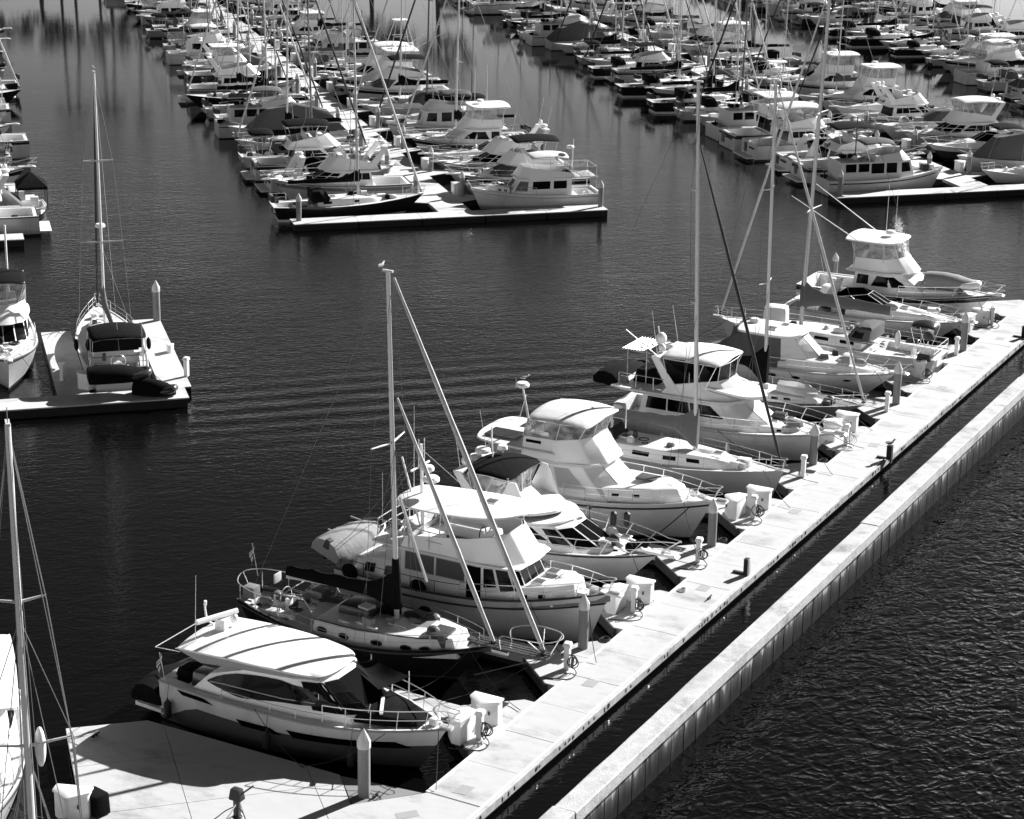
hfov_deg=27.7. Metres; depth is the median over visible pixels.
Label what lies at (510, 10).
sailboat
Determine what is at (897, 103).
motor yacht
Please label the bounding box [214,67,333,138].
trawler yacht
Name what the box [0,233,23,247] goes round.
floating pier
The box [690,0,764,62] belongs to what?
sailboat
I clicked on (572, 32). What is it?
covered boat
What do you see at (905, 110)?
window
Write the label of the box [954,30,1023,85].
trawler yacht
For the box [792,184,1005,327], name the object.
sportfishing boat
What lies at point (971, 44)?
motor yacht
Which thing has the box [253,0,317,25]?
sailboat
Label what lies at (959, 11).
sportfishing boat
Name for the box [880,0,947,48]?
sailboat
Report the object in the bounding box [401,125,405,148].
concrete pile
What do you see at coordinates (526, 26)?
sailboat
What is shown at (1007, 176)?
sailboat
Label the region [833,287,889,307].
window frame
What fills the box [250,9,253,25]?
concrete pile
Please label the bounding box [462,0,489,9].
express cruiser
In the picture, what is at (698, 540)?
power pedestal
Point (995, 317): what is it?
coiled hose
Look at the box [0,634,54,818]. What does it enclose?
cabin cruiser
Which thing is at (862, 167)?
window
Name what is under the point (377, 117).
concrete pile
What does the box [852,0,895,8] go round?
sailboat
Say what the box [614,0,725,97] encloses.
sailboat
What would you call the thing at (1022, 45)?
sailboat
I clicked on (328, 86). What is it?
dock box
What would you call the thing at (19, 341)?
motor yacht
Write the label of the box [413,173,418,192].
concrete pile
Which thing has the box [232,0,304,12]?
sportfishing boat
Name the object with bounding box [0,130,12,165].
sailboat
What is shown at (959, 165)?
dock box
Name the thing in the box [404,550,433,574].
window
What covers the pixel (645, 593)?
dock box
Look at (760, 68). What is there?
express cruiser
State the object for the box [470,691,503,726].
dock box
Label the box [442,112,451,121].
window
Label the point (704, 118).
sailboat
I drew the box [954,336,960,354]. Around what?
power pedestal
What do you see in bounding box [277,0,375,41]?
sailboat
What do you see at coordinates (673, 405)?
window
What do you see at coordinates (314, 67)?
concrete pile
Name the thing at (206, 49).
motor yacht
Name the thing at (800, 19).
express cruiser
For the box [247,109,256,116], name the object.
window
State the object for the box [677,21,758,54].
motor yacht
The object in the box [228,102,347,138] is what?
covered boat
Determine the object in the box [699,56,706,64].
dock box
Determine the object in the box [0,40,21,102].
sailboat
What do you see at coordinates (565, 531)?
motor yacht
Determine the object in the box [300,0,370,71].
sailboat
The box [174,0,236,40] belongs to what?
sailboat
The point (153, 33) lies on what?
sailboat
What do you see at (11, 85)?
sailboat
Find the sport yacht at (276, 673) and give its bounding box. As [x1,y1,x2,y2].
[135,578,460,786]
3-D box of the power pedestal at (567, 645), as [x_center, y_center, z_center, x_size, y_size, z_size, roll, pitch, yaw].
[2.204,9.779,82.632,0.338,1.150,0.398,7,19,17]
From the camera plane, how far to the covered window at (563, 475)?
98.12 m
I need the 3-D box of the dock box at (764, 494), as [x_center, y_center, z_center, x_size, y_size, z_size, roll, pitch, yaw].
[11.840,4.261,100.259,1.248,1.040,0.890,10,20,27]
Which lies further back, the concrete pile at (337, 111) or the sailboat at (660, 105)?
the sailboat at (660, 105)
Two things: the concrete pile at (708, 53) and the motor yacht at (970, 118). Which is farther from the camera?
the concrete pile at (708, 53)
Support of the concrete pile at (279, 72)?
in the basin water at (150, 528)
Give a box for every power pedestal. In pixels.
[58,360,65,380]
[182,356,189,376]
[214,785,253,818]
[474,708,485,739]
[562,641,572,669]
[630,585,638,612]
[695,536,703,561]
[750,494,757,518]
[800,454,807,477]
[843,423,850,444]
[884,391,890,411]
[920,359,926,379]
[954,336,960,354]
[990,306,995,324]
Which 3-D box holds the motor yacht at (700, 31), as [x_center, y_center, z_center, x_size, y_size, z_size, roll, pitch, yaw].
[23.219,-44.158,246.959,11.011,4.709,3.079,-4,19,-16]
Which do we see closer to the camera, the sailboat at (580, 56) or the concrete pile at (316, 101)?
the concrete pile at (316, 101)
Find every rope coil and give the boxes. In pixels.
[599,636,609,642]
[677,587,685,591]
[718,537,726,541]
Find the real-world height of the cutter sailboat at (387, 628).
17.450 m
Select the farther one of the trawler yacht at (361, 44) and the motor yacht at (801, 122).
the trawler yacht at (361, 44)
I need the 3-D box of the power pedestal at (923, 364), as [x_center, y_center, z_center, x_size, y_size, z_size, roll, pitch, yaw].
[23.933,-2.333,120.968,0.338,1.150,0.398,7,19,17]
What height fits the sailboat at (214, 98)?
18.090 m
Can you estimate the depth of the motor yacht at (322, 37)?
236.91 m
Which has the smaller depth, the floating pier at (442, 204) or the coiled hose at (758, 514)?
the coiled hose at (758, 514)
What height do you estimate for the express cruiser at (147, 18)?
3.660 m
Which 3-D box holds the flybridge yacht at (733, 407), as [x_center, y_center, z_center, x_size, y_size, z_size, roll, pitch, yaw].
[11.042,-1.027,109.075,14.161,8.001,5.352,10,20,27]
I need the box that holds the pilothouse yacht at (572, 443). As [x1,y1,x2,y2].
[458,381,728,549]
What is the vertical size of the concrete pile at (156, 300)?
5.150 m
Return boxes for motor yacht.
[0,122,18,132]
[0,142,51,236]
[0,157,36,182]
[0,225,54,390]
[130,0,196,12]
[177,37,273,74]
[178,53,304,103]
[240,118,391,182]
[260,112,412,199]
[282,23,352,51]
[317,41,433,89]
[335,54,450,103]
[413,412,696,600]
[429,98,571,181]
[444,133,597,194]
[464,0,538,14]
[604,42,701,82]
[608,0,686,25]
[664,18,743,51]
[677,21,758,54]
[732,89,873,161]
[749,0,763,8]
[774,0,849,20]
[782,121,925,184]
[848,62,965,129]
[895,77,1007,149]
[912,2,960,25]
[930,31,996,70]
[942,4,998,39]
[974,12,1023,44]
[1014,89,1023,104]
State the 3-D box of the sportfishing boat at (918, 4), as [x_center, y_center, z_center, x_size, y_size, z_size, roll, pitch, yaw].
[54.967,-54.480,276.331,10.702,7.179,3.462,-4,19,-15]
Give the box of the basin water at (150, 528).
[0,0,1023,818]
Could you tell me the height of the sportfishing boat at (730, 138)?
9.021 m
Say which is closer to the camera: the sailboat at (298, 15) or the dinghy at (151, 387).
the dinghy at (151, 387)
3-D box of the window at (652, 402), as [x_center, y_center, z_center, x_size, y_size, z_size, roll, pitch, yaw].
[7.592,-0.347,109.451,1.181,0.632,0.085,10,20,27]
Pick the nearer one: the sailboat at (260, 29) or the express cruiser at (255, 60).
the express cruiser at (255, 60)
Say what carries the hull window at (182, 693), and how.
in the sport yacht at (276, 673)
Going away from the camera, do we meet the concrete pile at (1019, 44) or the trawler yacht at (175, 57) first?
the trawler yacht at (175, 57)
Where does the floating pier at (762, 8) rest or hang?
on the basin water at (150, 528)
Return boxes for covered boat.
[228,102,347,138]
[545,21,621,50]
[957,129,1023,171]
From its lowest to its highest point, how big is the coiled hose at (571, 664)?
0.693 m
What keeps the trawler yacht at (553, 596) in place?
on the basin water at (150, 528)
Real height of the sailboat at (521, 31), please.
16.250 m
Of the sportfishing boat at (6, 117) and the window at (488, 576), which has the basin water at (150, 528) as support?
the sportfishing boat at (6, 117)
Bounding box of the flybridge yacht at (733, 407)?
[609,308,861,474]
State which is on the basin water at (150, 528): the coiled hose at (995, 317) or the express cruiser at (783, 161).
the express cruiser at (783, 161)
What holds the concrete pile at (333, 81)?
in the basin water at (150, 528)
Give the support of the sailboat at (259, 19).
on the basin water at (150, 528)
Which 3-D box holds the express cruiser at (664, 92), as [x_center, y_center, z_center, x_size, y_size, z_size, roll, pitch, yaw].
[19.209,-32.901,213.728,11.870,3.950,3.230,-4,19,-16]
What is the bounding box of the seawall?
[539,373,1023,818]
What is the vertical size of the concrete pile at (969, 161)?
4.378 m
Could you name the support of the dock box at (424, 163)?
on the floating pier at (442, 204)
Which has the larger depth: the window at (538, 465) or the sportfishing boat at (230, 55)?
the sportfishing boat at (230, 55)
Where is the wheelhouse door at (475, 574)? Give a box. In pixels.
[466,565,480,597]
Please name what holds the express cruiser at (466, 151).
on the basin water at (150, 528)
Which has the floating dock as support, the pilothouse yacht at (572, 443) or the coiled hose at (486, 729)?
the coiled hose at (486, 729)
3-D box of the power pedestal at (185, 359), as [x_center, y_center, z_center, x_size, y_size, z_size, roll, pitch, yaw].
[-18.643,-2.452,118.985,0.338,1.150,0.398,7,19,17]
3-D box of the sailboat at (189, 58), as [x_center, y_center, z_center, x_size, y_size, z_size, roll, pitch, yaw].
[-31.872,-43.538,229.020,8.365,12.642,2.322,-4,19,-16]
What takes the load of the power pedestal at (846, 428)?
on the floating dock
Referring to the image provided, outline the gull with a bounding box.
[885,438,895,444]
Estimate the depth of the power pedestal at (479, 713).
76.64 m
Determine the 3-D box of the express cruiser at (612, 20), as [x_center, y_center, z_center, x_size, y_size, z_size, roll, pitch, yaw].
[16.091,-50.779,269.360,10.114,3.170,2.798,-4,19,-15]
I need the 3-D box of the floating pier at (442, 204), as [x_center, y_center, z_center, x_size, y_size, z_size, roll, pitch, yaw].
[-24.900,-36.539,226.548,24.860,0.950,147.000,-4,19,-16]
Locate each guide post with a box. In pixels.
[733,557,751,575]
[876,444,893,463]
[1013,325,1023,337]
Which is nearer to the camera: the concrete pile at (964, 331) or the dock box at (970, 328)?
the concrete pile at (964, 331)
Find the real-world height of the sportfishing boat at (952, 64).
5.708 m
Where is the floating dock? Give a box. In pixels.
[66,300,1023,818]
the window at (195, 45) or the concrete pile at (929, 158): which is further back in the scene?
the window at (195, 45)
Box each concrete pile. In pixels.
[152,280,160,320]
[220,9,222,25]
[232,20,235,36]
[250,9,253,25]
[278,60,281,76]
[279,31,282,49]
[295,73,298,92]
[296,44,298,62]
[296,193,301,220]
[313,57,316,76]
[314,90,318,106]
[332,72,335,92]
[335,107,339,117]
[353,90,354,107]
[357,728,370,798]
[359,127,363,145]
[376,106,379,127]
[385,149,389,173]
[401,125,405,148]
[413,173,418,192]
[429,147,433,171]
[459,171,464,196]
[578,593,589,649]
[598,180,603,206]
[619,12,621,27]
[646,24,649,40]
[707,47,710,65]
[707,499,718,546]
[745,77,748,89]
[809,423,819,464]
[831,253,838,272]
[837,170,843,195]
[863,109,868,130]
[892,361,902,404]
[900,7,903,22]
[912,129,917,151]
[927,152,931,163]
[936,17,940,33]
[947,29,951,41]
[960,311,969,351]
[966,150,971,173]
[1018,40,1021,52]
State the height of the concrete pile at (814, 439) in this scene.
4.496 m
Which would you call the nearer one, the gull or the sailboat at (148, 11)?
the gull
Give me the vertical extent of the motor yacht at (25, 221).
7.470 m
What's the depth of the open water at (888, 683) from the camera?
81.78 m
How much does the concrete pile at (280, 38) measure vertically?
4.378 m
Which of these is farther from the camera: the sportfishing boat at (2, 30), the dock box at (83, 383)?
the sportfishing boat at (2, 30)
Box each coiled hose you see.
[448,721,492,750]
[539,654,578,679]
[608,596,643,620]
[674,548,707,569]
[731,504,764,525]
[827,432,856,450]
[906,367,931,383]
[979,313,1000,327]
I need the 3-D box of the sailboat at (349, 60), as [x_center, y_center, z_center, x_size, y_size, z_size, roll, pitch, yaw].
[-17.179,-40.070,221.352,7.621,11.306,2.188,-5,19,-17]
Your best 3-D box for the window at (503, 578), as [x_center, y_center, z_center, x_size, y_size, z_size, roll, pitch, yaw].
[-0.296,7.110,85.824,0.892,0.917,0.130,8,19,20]
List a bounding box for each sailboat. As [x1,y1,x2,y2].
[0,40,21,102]
[0,45,19,89]
[0,62,5,79]
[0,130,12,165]
[0,407,82,818]
[64,63,161,392]
[124,0,151,8]
[136,0,202,13]
[144,0,226,38]
[151,0,221,27]
[162,0,243,51]
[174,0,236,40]
[175,0,247,49]
[185,0,259,60]
[185,0,308,109]
[201,0,285,82]
[201,0,314,119]
[213,0,323,118]
[226,0,296,9]
[233,0,358,151]
[236,263,563,710]
[237,0,369,169]
[241,3,313,14]
[249,0,323,21]
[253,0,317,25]
[256,0,336,35]
[267,0,338,35]
[268,0,425,221]
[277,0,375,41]
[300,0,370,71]
[311,0,386,72]
[316,0,370,80]
[357,0,462,108]
[379,0,485,126]
[397,0,530,146]
[498,0,553,15]
[505,0,568,26]
[510,0,576,29]
[516,0,600,40]
[521,0,587,29]
[554,0,635,53]
[557,74,817,507]
[565,1,578,7]
[573,0,641,54]
[576,0,654,65]
[584,0,641,14]
[584,0,671,64]
[587,0,681,77]
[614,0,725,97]
[623,0,703,35]
[633,0,707,82]
[635,0,702,38]
[646,0,758,113]
[658,0,724,46]
[673,0,773,121]
[688,0,949,373]
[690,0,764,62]
[691,0,794,125]
[703,71,880,430]
[710,0,800,66]
[718,0,796,76]
[750,0,819,87]
[798,0,873,107]
[824,0,898,37]
[830,0,887,27]
[844,0,930,47]
[847,0,917,35]
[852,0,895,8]
[860,1,894,11]
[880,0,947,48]
[889,0,960,56]
[905,0,946,23]
[925,0,988,66]
[963,0,1023,37]
[975,0,1023,92]
[980,71,1023,184]
[1004,4,1023,50]
[1013,34,1023,56]
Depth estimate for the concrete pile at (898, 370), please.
116.02 m
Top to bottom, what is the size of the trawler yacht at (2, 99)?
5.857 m
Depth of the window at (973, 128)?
189.68 m
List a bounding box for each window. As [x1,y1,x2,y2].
[7,710,13,728]
[178,690,212,705]
[192,43,200,48]
[234,110,244,116]
[236,719,281,735]
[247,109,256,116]
[286,730,409,747]
[305,150,312,156]
[312,150,327,155]
[317,194,326,198]
[359,43,366,47]
[362,173,369,179]
[364,561,375,571]
[384,565,391,574]
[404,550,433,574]
[427,113,436,120]
[435,557,463,581]
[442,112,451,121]
[483,569,495,587]
[495,570,513,591]
[515,182,528,191]
[528,464,549,479]
[529,527,546,540]
[532,181,550,189]
[543,25,549,29]
[554,181,566,188]
[554,467,584,489]
[646,396,665,409]
[667,399,688,413]
[689,403,722,418]
[733,113,742,119]
[745,112,753,119]
[793,132,798,137]
[846,164,856,172]
[851,331,863,338]
[859,164,868,171]
[871,163,884,173]
[886,163,896,172]
[896,108,902,113]
[902,162,910,171]
[903,108,908,112]
[909,108,919,112]
[964,125,976,130]
[976,125,982,130]
[983,125,989,130]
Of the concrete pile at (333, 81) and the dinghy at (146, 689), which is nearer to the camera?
the dinghy at (146, 689)
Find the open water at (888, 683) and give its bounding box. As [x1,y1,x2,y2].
[615,416,1023,818]
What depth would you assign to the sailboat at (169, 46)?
240.50 m
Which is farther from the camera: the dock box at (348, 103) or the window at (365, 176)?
the dock box at (348, 103)
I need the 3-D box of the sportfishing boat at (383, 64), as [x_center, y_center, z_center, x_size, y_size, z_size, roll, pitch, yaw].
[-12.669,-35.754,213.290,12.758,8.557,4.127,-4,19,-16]
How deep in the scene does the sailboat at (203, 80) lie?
214.28 m
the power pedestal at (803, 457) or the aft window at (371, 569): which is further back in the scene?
the power pedestal at (803, 457)
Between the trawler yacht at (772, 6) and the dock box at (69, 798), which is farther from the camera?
the trawler yacht at (772, 6)
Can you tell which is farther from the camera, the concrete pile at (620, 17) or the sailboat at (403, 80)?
the concrete pile at (620, 17)
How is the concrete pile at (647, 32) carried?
in the basin water at (150, 528)
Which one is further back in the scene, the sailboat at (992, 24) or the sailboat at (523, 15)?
the sailboat at (523, 15)
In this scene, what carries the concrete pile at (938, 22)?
in the basin water at (150, 528)
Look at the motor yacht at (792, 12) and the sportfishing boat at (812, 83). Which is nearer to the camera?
the sportfishing boat at (812, 83)
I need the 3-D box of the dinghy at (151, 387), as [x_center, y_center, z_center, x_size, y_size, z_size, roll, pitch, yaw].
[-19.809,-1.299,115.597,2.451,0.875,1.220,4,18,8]
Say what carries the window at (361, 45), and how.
in the trawler yacht at (361, 44)
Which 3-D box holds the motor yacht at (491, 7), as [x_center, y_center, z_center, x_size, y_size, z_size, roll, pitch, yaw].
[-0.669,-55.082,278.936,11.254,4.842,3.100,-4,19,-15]
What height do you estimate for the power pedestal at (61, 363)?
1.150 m
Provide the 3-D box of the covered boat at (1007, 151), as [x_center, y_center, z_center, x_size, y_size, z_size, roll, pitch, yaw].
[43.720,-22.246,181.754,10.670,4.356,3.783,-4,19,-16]
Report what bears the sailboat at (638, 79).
on the basin water at (150, 528)
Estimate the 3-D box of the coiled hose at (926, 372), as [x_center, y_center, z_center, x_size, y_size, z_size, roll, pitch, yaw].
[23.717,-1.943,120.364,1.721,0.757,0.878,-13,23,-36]
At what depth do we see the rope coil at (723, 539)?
96.16 m
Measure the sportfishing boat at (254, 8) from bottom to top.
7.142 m
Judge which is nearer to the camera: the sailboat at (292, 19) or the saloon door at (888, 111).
the saloon door at (888, 111)
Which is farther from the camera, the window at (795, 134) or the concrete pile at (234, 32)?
the concrete pile at (234, 32)
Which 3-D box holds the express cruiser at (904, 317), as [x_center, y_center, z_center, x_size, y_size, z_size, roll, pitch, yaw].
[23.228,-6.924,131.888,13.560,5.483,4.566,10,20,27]
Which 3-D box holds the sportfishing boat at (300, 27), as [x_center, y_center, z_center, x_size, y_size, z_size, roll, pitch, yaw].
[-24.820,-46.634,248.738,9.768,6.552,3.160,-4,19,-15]
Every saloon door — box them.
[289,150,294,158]
[777,129,788,141]
[828,150,841,158]
[881,105,893,115]
[964,22,972,28]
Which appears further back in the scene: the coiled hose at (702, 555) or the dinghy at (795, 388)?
the dinghy at (795, 388)
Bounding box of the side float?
[0,319,190,419]
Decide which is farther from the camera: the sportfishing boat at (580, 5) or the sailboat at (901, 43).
the sportfishing boat at (580, 5)
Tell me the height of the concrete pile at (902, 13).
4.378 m
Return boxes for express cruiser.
[0,188,21,206]
[2,183,33,199]
[125,0,203,9]
[135,2,219,25]
[182,52,274,76]
[254,135,402,194]
[277,30,341,49]
[358,88,466,115]
[417,113,516,169]
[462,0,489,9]
[502,4,554,17]
[591,0,637,23]
[599,6,639,25]
[641,20,700,39]
[644,69,744,97]
[711,317,922,403]
[726,0,750,5]
[731,57,807,78]
[757,62,820,90]
[765,120,900,173]
[785,259,987,345]
[790,2,834,24]
[803,5,876,27]
[827,77,911,118]
[871,107,950,141]
[917,38,973,56]
[921,122,1023,161]
[999,75,1023,99]
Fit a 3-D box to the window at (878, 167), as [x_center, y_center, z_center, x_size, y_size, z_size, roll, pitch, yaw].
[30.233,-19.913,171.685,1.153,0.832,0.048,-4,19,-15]
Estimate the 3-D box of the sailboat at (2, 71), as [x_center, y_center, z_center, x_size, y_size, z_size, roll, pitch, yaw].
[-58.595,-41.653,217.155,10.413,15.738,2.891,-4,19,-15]
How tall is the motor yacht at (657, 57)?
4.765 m
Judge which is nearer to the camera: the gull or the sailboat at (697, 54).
the gull
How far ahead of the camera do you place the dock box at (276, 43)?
241.30 m
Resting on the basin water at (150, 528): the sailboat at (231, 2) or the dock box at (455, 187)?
the sailboat at (231, 2)
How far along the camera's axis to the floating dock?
80.16 m
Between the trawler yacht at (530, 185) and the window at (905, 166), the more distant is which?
the window at (905, 166)
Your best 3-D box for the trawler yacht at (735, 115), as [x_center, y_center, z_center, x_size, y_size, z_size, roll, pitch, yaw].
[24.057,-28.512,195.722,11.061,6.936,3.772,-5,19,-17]
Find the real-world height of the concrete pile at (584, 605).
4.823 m
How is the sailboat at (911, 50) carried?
on the basin water at (150, 528)
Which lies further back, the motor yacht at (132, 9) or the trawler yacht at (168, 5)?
the motor yacht at (132, 9)
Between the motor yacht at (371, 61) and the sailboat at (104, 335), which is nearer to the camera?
the sailboat at (104, 335)
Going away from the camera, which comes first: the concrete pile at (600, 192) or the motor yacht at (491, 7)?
the concrete pile at (600, 192)
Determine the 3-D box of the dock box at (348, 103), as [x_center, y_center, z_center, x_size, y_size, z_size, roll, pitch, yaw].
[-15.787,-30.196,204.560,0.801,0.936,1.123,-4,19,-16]
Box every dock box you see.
[52,783,93,818]
[76,370,94,389]
[166,343,173,352]
[275,39,278,48]
[290,52,295,61]
[293,83,300,91]
[326,81,331,90]
[347,97,352,107]
[369,115,375,126]
[393,135,400,146]
[420,157,428,169]
[447,707,476,745]
[451,181,459,194]
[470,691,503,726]
[602,583,627,614]
[625,574,655,604]
[668,43,674,51]
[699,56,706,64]
[724,492,746,519]
[733,69,741,78]
[746,484,772,509]
[823,418,842,441]
[835,410,859,432]
[901,138,911,148]
[911,357,921,377]
[954,160,965,171]
[959,312,976,331]
[971,307,990,325]
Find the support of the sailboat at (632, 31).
on the basin water at (150, 528)
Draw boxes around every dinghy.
[86,364,151,384]
[131,657,192,705]
[132,378,177,396]
[311,517,386,563]
[593,359,648,384]
[776,380,827,397]
[922,271,981,290]
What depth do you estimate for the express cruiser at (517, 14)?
270.73 m
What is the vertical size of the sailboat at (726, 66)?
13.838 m
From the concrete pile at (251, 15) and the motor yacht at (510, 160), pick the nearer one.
the motor yacht at (510, 160)
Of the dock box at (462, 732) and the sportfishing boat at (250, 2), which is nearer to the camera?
the dock box at (462, 732)
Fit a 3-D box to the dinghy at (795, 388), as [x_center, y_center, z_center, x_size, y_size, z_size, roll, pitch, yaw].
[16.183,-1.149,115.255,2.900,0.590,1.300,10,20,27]
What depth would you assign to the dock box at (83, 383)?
116.29 m
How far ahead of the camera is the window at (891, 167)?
172.03 m
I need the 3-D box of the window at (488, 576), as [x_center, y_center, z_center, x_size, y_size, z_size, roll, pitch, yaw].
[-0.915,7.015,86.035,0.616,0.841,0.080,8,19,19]
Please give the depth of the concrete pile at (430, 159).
175.26 m
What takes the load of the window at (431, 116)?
in the trawler yacht at (434, 115)
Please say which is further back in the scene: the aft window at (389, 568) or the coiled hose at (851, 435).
the coiled hose at (851, 435)
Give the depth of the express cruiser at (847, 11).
270.08 m
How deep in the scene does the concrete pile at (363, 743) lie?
72.11 m
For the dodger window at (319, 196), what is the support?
in the sailboat at (319, 202)
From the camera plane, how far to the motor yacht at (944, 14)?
268.46 m
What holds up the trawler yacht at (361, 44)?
on the basin water at (150, 528)
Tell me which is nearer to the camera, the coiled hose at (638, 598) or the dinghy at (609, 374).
the coiled hose at (638, 598)
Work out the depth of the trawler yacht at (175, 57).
232.22 m
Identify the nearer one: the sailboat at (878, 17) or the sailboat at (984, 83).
the sailboat at (984, 83)
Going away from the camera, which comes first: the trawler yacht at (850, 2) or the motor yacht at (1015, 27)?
the motor yacht at (1015, 27)
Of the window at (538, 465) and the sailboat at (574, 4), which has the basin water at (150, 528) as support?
the sailboat at (574, 4)
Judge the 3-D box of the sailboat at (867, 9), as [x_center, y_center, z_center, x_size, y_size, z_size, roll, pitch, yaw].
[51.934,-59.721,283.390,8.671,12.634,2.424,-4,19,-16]
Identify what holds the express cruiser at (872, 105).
on the basin water at (150, 528)
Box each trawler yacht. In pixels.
[0,77,5,102]
[141,0,212,24]
[166,15,256,64]
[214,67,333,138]
[299,10,378,61]
[328,438,623,662]
[386,70,505,134]
[466,139,597,209]
[525,0,608,45]
[705,71,780,141]
[763,0,835,15]
[815,117,942,196]
[836,0,887,4]
[874,0,945,15]
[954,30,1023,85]
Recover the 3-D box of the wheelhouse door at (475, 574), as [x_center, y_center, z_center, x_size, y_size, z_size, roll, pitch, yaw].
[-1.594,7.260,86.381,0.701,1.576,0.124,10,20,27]
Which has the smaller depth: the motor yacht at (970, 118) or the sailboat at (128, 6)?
the motor yacht at (970, 118)
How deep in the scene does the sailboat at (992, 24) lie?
257.51 m
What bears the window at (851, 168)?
in the trawler yacht at (866, 170)
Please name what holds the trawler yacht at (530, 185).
on the basin water at (150, 528)
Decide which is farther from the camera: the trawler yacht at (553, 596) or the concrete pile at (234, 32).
the concrete pile at (234, 32)
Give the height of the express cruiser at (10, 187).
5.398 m
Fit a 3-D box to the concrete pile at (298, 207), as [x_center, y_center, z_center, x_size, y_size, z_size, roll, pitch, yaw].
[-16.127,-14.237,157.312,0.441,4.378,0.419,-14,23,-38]
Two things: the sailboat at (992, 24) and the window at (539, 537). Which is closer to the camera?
the window at (539, 537)
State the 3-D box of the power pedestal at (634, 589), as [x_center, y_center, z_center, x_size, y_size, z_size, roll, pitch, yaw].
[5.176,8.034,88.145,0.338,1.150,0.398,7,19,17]
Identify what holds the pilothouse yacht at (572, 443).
on the basin water at (150, 528)
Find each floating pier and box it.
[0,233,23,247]
[133,0,607,231]
[462,0,1023,203]
[757,2,1023,66]
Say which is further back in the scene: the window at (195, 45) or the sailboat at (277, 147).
the window at (195, 45)
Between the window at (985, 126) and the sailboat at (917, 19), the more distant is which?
the sailboat at (917, 19)
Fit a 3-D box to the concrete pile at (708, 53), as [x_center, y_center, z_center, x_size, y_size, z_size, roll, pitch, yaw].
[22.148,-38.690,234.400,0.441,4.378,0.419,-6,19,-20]
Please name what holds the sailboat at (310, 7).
on the basin water at (150, 528)
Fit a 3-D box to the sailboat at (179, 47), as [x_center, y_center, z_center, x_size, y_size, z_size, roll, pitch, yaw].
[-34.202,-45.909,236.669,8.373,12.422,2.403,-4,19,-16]
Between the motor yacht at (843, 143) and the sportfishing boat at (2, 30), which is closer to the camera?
the motor yacht at (843, 143)
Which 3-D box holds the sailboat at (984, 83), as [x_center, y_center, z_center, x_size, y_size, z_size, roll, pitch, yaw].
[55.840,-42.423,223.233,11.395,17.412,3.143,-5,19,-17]
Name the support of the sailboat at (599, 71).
on the basin water at (150, 528)
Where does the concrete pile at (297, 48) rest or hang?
in the basin water at (150, 528)
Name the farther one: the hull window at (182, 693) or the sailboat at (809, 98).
the sailboat at (809, 98)
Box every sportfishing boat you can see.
[0,27,11,36]
[0,103,10,123]
[0,133,29,158]
[155,0,232,38]
[184,41,285,84]
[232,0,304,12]
[239,0,314,21]
[266,1,339,39]
[327,18,452,92]
[404,65,543,156]
[574,0,642,13]
[715,54,849,150]
[774,49,859,94]
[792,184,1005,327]
[809,61,927,110]
[886,0,942,22]
[926,0,1010,33]
[937,31,1016,76]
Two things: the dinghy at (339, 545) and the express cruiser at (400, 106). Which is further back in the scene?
the express cruiser at (400, 106)
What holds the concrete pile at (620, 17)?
in the basin water at (150, 528)
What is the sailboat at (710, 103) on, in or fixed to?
on the basin water at (150, 528)
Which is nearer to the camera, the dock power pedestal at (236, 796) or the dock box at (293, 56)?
the dock power pedestal at (236, 796)
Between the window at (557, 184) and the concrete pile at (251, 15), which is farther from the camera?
the concrete pile at (251, 15)
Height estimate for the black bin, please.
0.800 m
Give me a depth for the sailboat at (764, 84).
223.75 m
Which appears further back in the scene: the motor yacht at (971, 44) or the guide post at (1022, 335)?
the motor yacht at (971, 44)
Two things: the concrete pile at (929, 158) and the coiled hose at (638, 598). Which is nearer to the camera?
the coiled hose at (638, 598)
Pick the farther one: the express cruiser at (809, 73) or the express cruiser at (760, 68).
the express cruiser at (760, 68)
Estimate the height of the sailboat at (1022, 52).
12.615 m
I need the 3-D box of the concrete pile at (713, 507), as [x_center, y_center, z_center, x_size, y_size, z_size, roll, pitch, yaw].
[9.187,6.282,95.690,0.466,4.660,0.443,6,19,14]
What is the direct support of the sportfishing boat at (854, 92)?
on the basin water at (150, 528)
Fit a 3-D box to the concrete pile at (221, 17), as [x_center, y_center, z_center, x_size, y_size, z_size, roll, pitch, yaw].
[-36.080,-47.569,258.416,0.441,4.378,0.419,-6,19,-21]
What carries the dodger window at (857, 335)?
in the sailboat at (865, 336)
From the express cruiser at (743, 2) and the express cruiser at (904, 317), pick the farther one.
the express cruiser at (743, 2)
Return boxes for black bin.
[90,786,109,818]
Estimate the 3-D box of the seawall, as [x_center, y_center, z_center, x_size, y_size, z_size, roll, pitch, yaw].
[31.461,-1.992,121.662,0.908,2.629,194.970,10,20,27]
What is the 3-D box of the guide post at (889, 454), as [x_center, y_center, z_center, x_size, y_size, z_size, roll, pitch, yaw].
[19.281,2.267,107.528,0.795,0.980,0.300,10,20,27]
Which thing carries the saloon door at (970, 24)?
in the motor yacht at (978, 20)
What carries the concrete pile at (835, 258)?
in the basin water at (150, 528)
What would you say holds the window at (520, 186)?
in the trawler yacht at (530, 185)
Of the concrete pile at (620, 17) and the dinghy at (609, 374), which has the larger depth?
the concrete pile at (620, 17)

